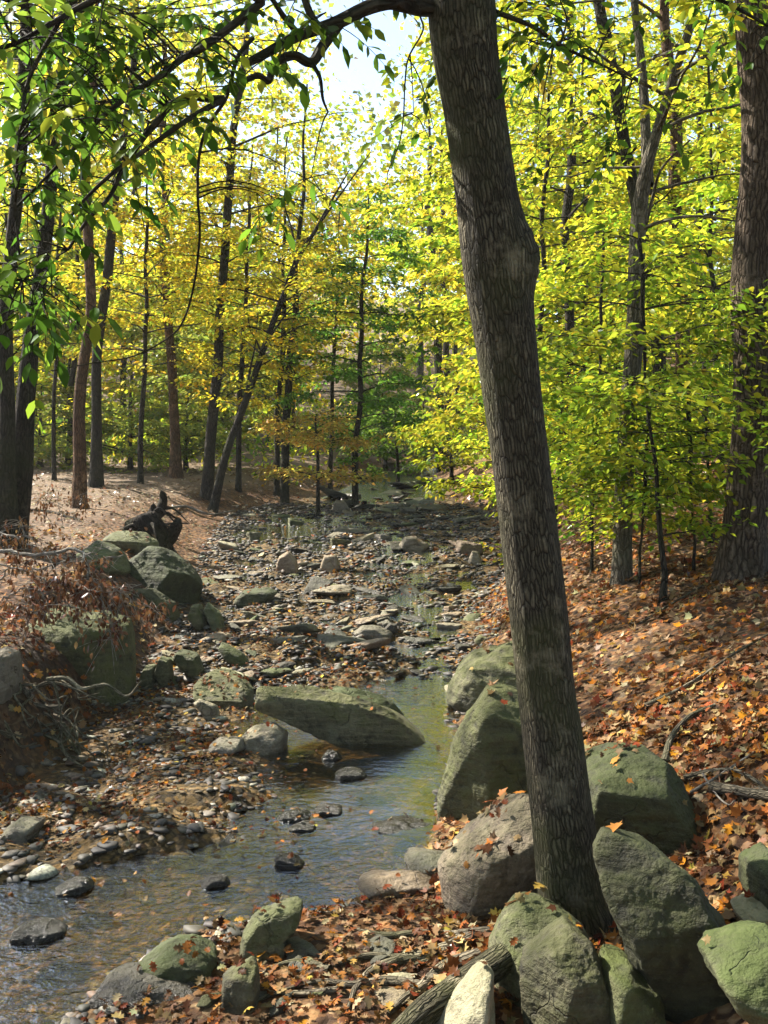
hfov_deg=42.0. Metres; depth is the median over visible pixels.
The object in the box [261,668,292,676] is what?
stone
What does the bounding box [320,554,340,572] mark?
rock
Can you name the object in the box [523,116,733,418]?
tree
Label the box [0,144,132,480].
tree
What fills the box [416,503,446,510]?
stone
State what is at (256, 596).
rock
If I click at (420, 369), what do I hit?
tree
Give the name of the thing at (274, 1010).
stone
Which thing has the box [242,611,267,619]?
stone
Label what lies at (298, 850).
stone
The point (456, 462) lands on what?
shrub
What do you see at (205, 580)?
stone
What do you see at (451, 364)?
tree
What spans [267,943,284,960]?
rock
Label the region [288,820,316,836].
rock
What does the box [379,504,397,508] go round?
stone
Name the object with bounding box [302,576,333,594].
stone
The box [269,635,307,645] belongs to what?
stone
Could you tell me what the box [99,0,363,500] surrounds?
tree
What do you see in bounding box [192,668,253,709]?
boulder
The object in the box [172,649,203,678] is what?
rock
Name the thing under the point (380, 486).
water
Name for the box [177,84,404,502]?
tree
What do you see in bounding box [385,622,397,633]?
rock
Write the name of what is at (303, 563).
stone
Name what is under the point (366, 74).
sky
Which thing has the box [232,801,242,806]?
stone
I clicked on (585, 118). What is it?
tree
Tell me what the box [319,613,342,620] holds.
stone
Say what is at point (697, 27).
tree
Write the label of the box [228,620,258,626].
stone
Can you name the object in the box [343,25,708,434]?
tree
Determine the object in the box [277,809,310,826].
rock
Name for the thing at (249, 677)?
stone
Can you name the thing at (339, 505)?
rock
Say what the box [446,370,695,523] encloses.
shrub
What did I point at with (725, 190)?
tree
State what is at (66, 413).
shrub
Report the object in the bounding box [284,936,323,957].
stone
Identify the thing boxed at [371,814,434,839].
rock
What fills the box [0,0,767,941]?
leaning tree
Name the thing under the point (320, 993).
stone
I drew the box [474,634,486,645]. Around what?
stone
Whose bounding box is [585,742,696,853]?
boulder
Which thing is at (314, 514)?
stone
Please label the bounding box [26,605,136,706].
boulder
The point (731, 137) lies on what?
tree
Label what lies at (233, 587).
stone
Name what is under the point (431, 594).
stone
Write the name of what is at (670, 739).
fallen branch
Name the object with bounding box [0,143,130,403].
tree
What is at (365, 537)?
stone
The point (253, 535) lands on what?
stone
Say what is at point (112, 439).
undergrowth
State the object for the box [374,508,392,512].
stone
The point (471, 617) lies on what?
stone
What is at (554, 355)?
sapling
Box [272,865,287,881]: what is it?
stone
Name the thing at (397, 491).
stone
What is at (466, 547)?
rock
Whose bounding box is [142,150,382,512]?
tree
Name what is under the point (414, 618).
stone
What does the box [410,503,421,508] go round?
stone
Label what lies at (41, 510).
fallen branch
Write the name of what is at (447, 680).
stone
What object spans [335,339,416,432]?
tree
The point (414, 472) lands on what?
stone
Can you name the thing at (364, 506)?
stone
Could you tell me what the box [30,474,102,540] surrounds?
dead branch
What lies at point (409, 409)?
shrub
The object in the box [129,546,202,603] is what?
boulder
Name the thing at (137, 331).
tree
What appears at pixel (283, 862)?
rock
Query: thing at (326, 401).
tree
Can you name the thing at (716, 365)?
sapling
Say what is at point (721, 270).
tree
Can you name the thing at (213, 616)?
rock
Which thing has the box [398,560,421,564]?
stone
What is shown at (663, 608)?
fallen branch
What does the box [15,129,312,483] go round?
tree
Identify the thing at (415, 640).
stone
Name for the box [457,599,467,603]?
stone
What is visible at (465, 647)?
rock
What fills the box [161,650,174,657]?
stone
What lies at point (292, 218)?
tree
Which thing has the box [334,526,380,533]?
stone
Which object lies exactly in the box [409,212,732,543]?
sapling
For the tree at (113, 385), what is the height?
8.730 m
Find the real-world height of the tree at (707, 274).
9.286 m
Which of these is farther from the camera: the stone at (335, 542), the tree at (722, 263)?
the tree at (722, 263)
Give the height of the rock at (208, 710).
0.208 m
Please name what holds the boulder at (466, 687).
on the ground
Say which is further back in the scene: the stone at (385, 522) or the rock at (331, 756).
the stone at (385, 522)
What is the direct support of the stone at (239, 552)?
on the pebbles
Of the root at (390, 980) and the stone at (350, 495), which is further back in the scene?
the stone at (350, 495)
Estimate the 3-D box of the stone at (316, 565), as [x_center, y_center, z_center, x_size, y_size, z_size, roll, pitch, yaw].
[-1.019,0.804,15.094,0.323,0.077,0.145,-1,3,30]
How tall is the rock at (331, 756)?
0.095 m
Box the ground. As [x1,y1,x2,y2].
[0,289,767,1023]
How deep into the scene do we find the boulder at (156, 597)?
11.37 m
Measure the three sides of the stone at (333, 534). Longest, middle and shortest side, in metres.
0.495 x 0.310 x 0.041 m
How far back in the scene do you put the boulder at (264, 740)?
7.12 m
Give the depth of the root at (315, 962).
4.14 m
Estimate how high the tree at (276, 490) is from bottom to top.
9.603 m
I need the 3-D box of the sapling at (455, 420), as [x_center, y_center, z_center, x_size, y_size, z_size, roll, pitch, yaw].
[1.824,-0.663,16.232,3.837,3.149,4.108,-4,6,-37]
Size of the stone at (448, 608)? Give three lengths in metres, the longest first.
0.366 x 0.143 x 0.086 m
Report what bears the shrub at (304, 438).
on the ground
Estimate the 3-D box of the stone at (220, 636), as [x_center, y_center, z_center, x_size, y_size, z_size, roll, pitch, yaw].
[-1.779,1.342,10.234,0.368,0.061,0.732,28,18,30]
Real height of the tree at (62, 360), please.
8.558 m
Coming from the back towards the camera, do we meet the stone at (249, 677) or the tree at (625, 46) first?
the tree at (625, 46)
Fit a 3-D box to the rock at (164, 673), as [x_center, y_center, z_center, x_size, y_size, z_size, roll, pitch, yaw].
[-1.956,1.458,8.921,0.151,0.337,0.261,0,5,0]
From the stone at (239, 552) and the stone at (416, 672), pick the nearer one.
the stone at (416, 672)
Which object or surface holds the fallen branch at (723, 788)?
on the ground
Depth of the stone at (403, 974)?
4.04 m
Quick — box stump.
[119,490,189,552]
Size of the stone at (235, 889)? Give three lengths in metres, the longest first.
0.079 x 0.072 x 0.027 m
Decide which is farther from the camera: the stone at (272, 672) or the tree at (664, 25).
the tree at (664, 25)
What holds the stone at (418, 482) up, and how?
on the ground
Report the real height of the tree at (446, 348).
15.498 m
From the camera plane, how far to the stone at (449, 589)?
13.19 m
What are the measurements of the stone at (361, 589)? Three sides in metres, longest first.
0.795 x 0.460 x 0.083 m
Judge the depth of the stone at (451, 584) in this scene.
13.50 m
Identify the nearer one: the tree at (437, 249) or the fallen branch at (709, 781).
the fallen branch at (709, 781)
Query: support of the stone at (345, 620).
on the ground
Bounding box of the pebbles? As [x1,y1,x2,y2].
[0,499,506,1023]
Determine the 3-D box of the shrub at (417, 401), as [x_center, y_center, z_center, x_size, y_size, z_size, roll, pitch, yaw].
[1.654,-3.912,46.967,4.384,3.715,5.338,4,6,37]
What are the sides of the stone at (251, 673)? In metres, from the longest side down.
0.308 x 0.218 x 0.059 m
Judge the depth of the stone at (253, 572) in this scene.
14.54 m
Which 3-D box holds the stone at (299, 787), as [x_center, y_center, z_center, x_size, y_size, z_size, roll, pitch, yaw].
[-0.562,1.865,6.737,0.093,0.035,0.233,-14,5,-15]
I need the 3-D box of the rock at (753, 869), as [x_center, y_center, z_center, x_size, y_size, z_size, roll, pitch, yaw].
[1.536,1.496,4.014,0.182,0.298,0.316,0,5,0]
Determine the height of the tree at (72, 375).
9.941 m
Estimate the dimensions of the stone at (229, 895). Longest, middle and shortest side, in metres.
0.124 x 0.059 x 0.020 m
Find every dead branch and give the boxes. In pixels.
[0,516,123,593]
[0,545,175,679]
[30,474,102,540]
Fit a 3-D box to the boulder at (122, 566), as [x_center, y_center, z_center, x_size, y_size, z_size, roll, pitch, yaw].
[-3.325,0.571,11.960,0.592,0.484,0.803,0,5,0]
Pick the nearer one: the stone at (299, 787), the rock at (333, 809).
the rock at (333, 809)
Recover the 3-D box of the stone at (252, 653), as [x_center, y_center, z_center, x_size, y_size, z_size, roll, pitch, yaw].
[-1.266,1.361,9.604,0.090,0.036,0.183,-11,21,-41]
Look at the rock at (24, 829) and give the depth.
5.55 m
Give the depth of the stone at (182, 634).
10.59 m
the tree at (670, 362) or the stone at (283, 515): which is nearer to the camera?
the stone at (283, 515)
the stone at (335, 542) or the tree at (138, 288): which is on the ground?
the tree at (138, 288)
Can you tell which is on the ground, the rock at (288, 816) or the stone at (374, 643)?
the stone at (374, 643)
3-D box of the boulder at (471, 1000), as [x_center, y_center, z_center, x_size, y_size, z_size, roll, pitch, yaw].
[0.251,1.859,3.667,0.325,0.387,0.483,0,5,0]
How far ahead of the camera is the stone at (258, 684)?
8.83 m
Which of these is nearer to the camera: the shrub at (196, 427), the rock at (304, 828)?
the rock at (304, 828)
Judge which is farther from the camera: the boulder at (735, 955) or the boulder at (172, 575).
the boulder at (172, 575)
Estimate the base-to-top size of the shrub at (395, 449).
2.962 m
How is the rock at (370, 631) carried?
on the ground
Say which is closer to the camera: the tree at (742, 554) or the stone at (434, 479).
the tree at (742, 554)
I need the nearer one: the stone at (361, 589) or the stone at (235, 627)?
the stone at (235, 627)
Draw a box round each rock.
[1,816,45,842]
[9,917,67,953]
[55,876,94,899]
[89,961,200,1008]
[138,664,156,687]
[139,934,217,983]
[154,656,173,687]
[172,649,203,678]
[187,604,206,630]
[194,699,219,719]
[200,872,230,893]
[203,602,224,630]
[209,736,244,755]
[218,642,248,666]
[221,956,259,1013]
[234,587,277,607]
[239,896,302,961]
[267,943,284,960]
[274,852,304,873]
[276,551,298,573]
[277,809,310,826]
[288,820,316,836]
[314,803,343,820]
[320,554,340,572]
[321,750,342,763]
[332,500,349,511]
[335,766,366,785]
[351,625,392,639]
[356,869,433,899]
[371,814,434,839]
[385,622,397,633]
[399,536,429,551]
[404,847,443,875]
[455,540,482,555]
[455,644,472,651]
[467,551,481,564]
[730,892,767,925]
[738,842,767,908]
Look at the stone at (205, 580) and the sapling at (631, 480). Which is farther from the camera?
the stone at (205, 580)
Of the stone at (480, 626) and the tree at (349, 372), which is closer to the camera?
the stone at (480, 626)
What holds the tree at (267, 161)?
on the ground
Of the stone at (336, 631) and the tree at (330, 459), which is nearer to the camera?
the stone at (336, 631)
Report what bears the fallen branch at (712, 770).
on the ground
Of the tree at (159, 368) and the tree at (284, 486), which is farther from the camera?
the tree at (159, 368)
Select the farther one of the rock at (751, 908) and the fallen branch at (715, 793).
the fallen branch at (715, 793)
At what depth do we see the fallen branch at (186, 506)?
21.31 m
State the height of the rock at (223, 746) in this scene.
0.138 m
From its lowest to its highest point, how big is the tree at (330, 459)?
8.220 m
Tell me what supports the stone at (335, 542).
in the water
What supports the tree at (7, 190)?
on the ground
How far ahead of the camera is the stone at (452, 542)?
17.26 m
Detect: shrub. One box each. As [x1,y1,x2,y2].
[15,381,136,468]
[34,391,228,472]
[85,388,272,470]
[243,404,392,513]
[329,385,447,469]
[337,407,454,481]
[370,389,470,460]
[390,393,491,481]
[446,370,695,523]
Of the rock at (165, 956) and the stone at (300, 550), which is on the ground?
the rock at (165, 956)
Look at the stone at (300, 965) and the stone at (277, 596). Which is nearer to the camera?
the stone at (300, 965)
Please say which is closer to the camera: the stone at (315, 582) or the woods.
the stone at (315, 582)
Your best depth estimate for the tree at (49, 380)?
40.41 m
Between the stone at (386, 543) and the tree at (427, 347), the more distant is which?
the tree at (427, 347)
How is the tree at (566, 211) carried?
on the ground
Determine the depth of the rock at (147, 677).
8.79 m
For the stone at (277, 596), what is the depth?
12.81 m
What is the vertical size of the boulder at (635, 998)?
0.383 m
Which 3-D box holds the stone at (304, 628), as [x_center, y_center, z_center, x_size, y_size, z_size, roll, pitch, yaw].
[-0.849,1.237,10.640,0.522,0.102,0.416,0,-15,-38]
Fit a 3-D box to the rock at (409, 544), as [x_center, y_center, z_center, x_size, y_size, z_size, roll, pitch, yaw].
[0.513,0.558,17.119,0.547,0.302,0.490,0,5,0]
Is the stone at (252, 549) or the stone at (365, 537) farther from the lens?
the stone at (365, 537)
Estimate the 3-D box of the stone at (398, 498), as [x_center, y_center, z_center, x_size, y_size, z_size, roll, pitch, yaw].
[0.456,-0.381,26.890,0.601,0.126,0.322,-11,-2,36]
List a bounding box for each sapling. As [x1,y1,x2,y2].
[380,377,614,565]
[405,216,767,602]
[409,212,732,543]
[542,362,725,572]
[549,354,732,542]
[550,395,729,584]
[555,372,767,571]
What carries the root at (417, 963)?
on the ground
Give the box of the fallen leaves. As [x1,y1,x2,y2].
[0,455,767,1023]
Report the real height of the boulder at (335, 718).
0.574 m
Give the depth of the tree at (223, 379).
42.05 m
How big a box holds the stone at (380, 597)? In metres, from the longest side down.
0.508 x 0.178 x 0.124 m
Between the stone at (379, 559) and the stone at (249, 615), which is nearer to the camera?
the stone at (249, 615)
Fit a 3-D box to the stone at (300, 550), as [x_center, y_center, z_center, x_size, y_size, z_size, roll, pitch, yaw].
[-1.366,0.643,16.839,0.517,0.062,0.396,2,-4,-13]
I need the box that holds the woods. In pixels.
[0,0,740,414]
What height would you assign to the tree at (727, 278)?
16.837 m
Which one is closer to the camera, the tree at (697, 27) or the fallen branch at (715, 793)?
the fallen branch at (715, 793)
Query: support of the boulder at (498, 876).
on the ground
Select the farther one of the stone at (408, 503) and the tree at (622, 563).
the stone at (408, 503)
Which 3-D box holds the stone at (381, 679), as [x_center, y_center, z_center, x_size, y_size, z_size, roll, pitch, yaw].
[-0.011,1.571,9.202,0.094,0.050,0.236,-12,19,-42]
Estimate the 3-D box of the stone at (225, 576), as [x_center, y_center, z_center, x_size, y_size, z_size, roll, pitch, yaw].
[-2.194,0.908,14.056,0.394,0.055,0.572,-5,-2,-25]
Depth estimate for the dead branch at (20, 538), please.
8.80 m
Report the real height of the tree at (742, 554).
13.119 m
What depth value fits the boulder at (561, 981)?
3.60 m
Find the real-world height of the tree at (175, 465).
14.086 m
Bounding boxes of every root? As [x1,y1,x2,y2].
[258,985,345,1001]
[260,958,331,976]
[286,975,419,989]
[334,932,474,966]
[347,954,401,1010]
[353,926,489,939]
[386,948,480,1016]
[391,943,512,1023]
[399,958,441,971]
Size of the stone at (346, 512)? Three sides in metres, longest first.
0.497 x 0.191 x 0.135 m
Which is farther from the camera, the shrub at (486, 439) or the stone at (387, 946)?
the shrub at (486, 439)
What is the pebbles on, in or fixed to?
on the ground
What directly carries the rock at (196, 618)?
on the ground
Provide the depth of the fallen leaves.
6.05 m
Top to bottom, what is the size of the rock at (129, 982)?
0.126 m
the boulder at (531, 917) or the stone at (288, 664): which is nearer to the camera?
the boulder at (531, 917)
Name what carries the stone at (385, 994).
on the ground
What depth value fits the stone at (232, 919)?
4.84 m
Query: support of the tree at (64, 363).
on the ground
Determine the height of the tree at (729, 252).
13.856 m
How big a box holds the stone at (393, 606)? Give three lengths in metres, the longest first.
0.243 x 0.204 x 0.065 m
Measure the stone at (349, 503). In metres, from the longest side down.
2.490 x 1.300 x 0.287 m
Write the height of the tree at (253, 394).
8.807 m
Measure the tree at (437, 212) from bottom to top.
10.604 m
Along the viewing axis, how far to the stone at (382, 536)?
18.36 m
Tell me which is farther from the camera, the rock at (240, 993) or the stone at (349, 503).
the stone at (349, 503)
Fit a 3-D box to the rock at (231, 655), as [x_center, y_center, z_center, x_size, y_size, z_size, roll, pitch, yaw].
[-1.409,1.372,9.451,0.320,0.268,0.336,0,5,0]
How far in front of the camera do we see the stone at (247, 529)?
19.94 m
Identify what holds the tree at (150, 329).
on the ground
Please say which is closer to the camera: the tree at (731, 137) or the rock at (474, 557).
the rock at (474, 557)
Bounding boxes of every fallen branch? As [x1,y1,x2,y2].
[30,508,80,520]
[165,505,235,514]
[639,584,703,623]
[661,703,715,762]
[683,767,767,790]
[689,751,753,793]
[699,769,734,805]
[708,781,767,800]
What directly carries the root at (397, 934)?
on the ground
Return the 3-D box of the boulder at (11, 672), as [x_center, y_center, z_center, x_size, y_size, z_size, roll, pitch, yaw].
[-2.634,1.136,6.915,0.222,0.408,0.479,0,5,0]
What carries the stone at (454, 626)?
on the ground
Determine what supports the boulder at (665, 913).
on the ground
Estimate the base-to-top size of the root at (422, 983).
0.093 m
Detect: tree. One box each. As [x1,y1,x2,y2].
[0,0,233,548]
[0,0,251,550]
[0,0,305,487]
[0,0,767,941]
[0,3,315,508]
[0,129,154,465]
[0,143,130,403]
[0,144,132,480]
[0,160,70,285]
[0,224,149,408]
[0,241,68,386]
[13,231,131,421]
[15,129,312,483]
[23,63,206,420]
[49,230,215,420]
[60,0,308,478]
[96,237,252,420]
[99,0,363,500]
[107,264,236,391]
[115,142,393,492]
[118,275,311,466]
[119,209,258,404]
[124,323,268,426]
[136,82,295,420]
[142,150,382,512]
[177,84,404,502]
[198,136,386,496]
[200,256,286,419]
[201,322,330,441]
[202,114,354,363]
[203,161,328,422]
[205,230,386,451]
[268,211,388,488]
[271,183,445,505]
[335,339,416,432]
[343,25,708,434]
[352,118,467,467]
[357,101,631,397]
[370,207,448,447]
[375,125,451,463]
[379,0,767,585]
[388,251,564,439]
[389,0,740,482]
[390,119,526,450]
[392,147,470,453]
[398,149,614,382]
[404,53,582,285]
[433,79,622,310]
[456,7,721,453]
[498,1,739,481]
[501,0,740,476]
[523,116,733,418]
[528,99,640,323]
[535,61,740,481]
[542,306,674,403]
[547,182,721,419]
[552,0,740,459]
[580,199,730,425]
[631,13,739,417]
[658,84,739,368]
[665,304,723,367]
[674,256,731,392]
[687,114,739,325]
[689,19,740,210]
[711,0,767,583]
[716,231,732,308]
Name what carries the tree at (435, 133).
on the ground
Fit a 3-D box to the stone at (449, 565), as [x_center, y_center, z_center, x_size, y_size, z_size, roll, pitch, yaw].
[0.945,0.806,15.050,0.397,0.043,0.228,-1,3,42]
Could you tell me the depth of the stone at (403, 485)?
31.81 m
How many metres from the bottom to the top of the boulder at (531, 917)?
0.688 m
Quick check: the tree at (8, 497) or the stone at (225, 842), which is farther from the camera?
the tree at (8, 497)
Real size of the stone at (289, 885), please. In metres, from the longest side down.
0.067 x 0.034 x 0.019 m
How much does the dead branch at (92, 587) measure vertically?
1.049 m
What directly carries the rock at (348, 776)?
in the water
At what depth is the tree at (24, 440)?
12.17 m
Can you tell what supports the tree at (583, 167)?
on the ground
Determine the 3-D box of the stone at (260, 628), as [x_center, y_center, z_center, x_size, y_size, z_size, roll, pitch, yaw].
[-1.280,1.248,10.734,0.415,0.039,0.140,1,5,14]
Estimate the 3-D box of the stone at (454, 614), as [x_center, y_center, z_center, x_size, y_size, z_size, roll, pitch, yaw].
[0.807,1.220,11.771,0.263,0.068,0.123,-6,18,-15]
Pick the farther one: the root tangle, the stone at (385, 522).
the stone at (385, 522)
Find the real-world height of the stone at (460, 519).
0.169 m
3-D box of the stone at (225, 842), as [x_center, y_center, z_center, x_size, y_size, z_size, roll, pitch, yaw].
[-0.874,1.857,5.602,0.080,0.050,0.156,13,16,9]
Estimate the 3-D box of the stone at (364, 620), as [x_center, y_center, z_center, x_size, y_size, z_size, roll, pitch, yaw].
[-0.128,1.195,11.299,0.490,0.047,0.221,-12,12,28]
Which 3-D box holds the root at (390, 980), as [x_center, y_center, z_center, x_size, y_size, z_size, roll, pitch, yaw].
[-0.124,1.886,3.991,0.545,0.048,0.065,0,5,0]
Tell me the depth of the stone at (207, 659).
9.42 m
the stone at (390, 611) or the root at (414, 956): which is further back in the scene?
the stone at (390, 611)
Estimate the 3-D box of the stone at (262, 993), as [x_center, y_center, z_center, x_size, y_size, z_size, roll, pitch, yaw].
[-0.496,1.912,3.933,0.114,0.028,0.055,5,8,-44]
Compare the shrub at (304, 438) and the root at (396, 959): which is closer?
the root at (396, 959)
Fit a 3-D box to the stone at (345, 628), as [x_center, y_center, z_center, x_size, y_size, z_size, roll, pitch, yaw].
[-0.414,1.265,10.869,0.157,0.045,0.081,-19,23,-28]
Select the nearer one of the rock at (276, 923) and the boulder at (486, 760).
the rock at (276, 923)
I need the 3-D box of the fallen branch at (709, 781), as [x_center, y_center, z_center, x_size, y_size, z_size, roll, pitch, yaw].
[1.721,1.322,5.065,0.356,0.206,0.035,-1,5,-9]
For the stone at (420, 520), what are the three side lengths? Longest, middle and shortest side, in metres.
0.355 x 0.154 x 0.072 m
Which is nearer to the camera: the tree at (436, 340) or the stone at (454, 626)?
the stone at (454, 626)
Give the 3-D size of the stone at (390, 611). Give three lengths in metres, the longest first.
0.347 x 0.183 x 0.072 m
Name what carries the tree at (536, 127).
on the ground
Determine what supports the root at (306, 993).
on the ground
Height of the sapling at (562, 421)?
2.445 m
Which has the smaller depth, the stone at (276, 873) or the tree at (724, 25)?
the stone at (276, 873)
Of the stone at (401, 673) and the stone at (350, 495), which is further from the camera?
the stone at (350, 495)
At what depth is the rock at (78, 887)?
4.99 m
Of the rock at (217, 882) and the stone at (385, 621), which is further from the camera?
the stone at (385, 621)
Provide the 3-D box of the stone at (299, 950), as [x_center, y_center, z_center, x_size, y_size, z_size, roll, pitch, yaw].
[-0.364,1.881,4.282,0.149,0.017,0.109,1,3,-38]
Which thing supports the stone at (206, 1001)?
on the ground
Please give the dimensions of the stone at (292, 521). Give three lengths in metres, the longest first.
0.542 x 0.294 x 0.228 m
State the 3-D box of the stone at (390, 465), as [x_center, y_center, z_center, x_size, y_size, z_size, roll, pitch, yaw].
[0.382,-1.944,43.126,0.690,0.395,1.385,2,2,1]
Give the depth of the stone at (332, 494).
27.49 m
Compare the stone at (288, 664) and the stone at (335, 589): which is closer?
the stone at (288, 664)
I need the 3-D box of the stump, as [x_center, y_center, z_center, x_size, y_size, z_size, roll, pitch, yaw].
[-3.531,0.173,15.367,1.003,1.014,1.110,4,6,43]
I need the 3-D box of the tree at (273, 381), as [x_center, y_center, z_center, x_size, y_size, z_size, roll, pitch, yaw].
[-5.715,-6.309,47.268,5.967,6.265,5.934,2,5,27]
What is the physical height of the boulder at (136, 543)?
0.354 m
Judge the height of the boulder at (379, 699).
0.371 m
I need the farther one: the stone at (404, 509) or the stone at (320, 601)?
the stone at (404, 509)
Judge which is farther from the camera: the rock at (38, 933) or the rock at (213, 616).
the rock at (213, 616)
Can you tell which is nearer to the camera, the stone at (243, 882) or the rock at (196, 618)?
the stone at (243, 882)
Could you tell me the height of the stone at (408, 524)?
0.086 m
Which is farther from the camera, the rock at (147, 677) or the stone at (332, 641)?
the stone at (332, 641)
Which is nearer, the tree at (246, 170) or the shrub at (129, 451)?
the shrub at (129, 451)
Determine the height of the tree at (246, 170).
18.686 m
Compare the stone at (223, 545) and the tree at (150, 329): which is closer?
the stone at (223, 545)
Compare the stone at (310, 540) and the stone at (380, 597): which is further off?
the stone at (310, 540)
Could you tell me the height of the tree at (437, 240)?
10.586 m
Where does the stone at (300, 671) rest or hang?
on the ground
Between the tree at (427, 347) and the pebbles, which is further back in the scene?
the tree at (427, 347)
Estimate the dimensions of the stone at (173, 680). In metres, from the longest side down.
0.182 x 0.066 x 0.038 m
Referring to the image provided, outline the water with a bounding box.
[0,452,489,1023]
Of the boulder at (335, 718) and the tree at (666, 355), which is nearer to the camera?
the boulder at (335, 718)
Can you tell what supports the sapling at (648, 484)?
on the ground
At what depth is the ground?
6.67 m
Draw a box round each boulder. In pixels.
[0,647,22,703]
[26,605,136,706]
[76,540,130,574]
[102,530,158,553]
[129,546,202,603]
[129,588,179,621]
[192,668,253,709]
[241,722,287,756]
[255,685,436,760]
[327,686,403,714]
[435,959,494,1023]
[437,683,527,820]
[437,792,536,921]
[446,641,516,711]
[488,892,589,1006]
[519,915,610,1023]
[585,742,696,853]
[592,827,729,1023]
[598,944,666,1023]
[697,920,767,1023]
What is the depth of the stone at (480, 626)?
10.98 m
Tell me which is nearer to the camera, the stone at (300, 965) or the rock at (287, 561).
the stone at (300, 965)
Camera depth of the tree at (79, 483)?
17.39 m
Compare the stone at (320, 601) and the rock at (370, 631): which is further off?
the stone at (320, 601)
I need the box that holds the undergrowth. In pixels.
[15,335,731,484]
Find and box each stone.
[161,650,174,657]
[171,633,189,637]
[172,676,177,684]
[196,992,220,1007]
[199,632,231,641]
[200,656,214,661]
[201,577,218,585]
[212,575,243,578]
[217,541,237,549]
[218,833,235,852]
[221,667,256,679]
[224,887,239,892]
[224,893,234,897]
[226,586,241,589]
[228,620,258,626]
[228,914,251,923]
[229,623,241,631]
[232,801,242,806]
[233,550,248,554]
[239,881,247,885]
[240,527,250,531]
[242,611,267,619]
[244,670,254,680]
[245,650,256,656]
[246,532,261,539]
[246,627,276,629]
[248,571,263,573]
[249,547,261,551]
[250,682,263,690]
[259,991,266,1001]
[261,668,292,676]
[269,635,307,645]
[269,991,293,1016]
[271,514,290,517]
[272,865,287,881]
[274,593,284,598]
[276,623,318,632]
[276,661,295,667]
[281,848,313,853]
[284,883,295,887]
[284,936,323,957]
[286,945,307,959]
[288,518,303,525]
[288,955,303,971]
[289,548,313,551]
[292,668,313,675]
[294,782,304,793]
[298,562,308,565]
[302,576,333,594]
[303,539,319,541]
[306,632,323,636]
[307,513,322,516]
[307,563,320,567]
[307,599,336,604]
[311,584,352,594]
[312,991,324,998]
[314,484,348,498]
[316,634,365,648]
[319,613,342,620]
[324,625,345,635]
[326,532,341,536]
[330,539,351,547]
[333,499,353,507]
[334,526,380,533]
[334,617,349,625]
[341,625,352,630]
[342,510,354,514]
[343,493,360,498]
[347,638,390,649]
[351,504,374,509]
[351,585,382,593]
[352,533,374,541]
[353,613,393,624]
[355,594,388,601]
[368,934,395,964]
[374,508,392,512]
[374,534,391,539]
[374,985,410,1005]
[376,521,389,524]
[376,556,386,562]
[376,611,391,626]
[377,677,387,686]
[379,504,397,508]
[380,541,400,544]
[380,609,397,613]
[381,489,402,496]
[385,604,400,613]
[387,462,400,468]
[387,972,419,977]
[389,542,401,550]
[392,482,417,488]
[393,494,408,500]
[393,671,404,675]
[394,470,421,474]
[396,495,434,506]
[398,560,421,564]
[399,507,415,512]
[400,585,420,595]
[401,522,417,526]
[401,615,425,622]
[403,636,439,643]
[404,480,426,483]
[409,669,423,675]
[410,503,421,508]
[413,518,425,522]
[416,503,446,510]
[424,591,437,597]
[426,477,446,482]
[435,587,461,591]
[436,564,456,567]
[436,622,462,630]
[440,677,451,687]
[441,612,461,617]
[444,605,459,611]
[447,582,456,586]
[448,540,455,546]
[453,516,480,522]
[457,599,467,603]
[463,613,480,620]
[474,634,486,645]
[475,624,487,631]
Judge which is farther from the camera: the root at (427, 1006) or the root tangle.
the root tangle
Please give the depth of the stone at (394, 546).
16.94 m
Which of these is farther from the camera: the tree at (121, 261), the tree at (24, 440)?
the tree at (121, 261)
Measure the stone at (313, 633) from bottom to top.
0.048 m
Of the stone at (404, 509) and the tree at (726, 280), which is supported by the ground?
the tree at (726, 280)
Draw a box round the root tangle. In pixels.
[0,675,141,772]
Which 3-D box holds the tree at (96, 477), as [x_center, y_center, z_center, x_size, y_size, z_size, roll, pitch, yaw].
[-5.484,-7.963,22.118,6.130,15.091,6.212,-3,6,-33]
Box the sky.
[0,0,740,321]
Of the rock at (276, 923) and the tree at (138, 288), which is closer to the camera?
the rock at (276, 923)
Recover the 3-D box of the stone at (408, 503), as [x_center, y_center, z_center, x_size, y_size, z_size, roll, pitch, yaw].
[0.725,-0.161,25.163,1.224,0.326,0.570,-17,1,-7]
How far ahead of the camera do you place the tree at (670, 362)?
59.92 m

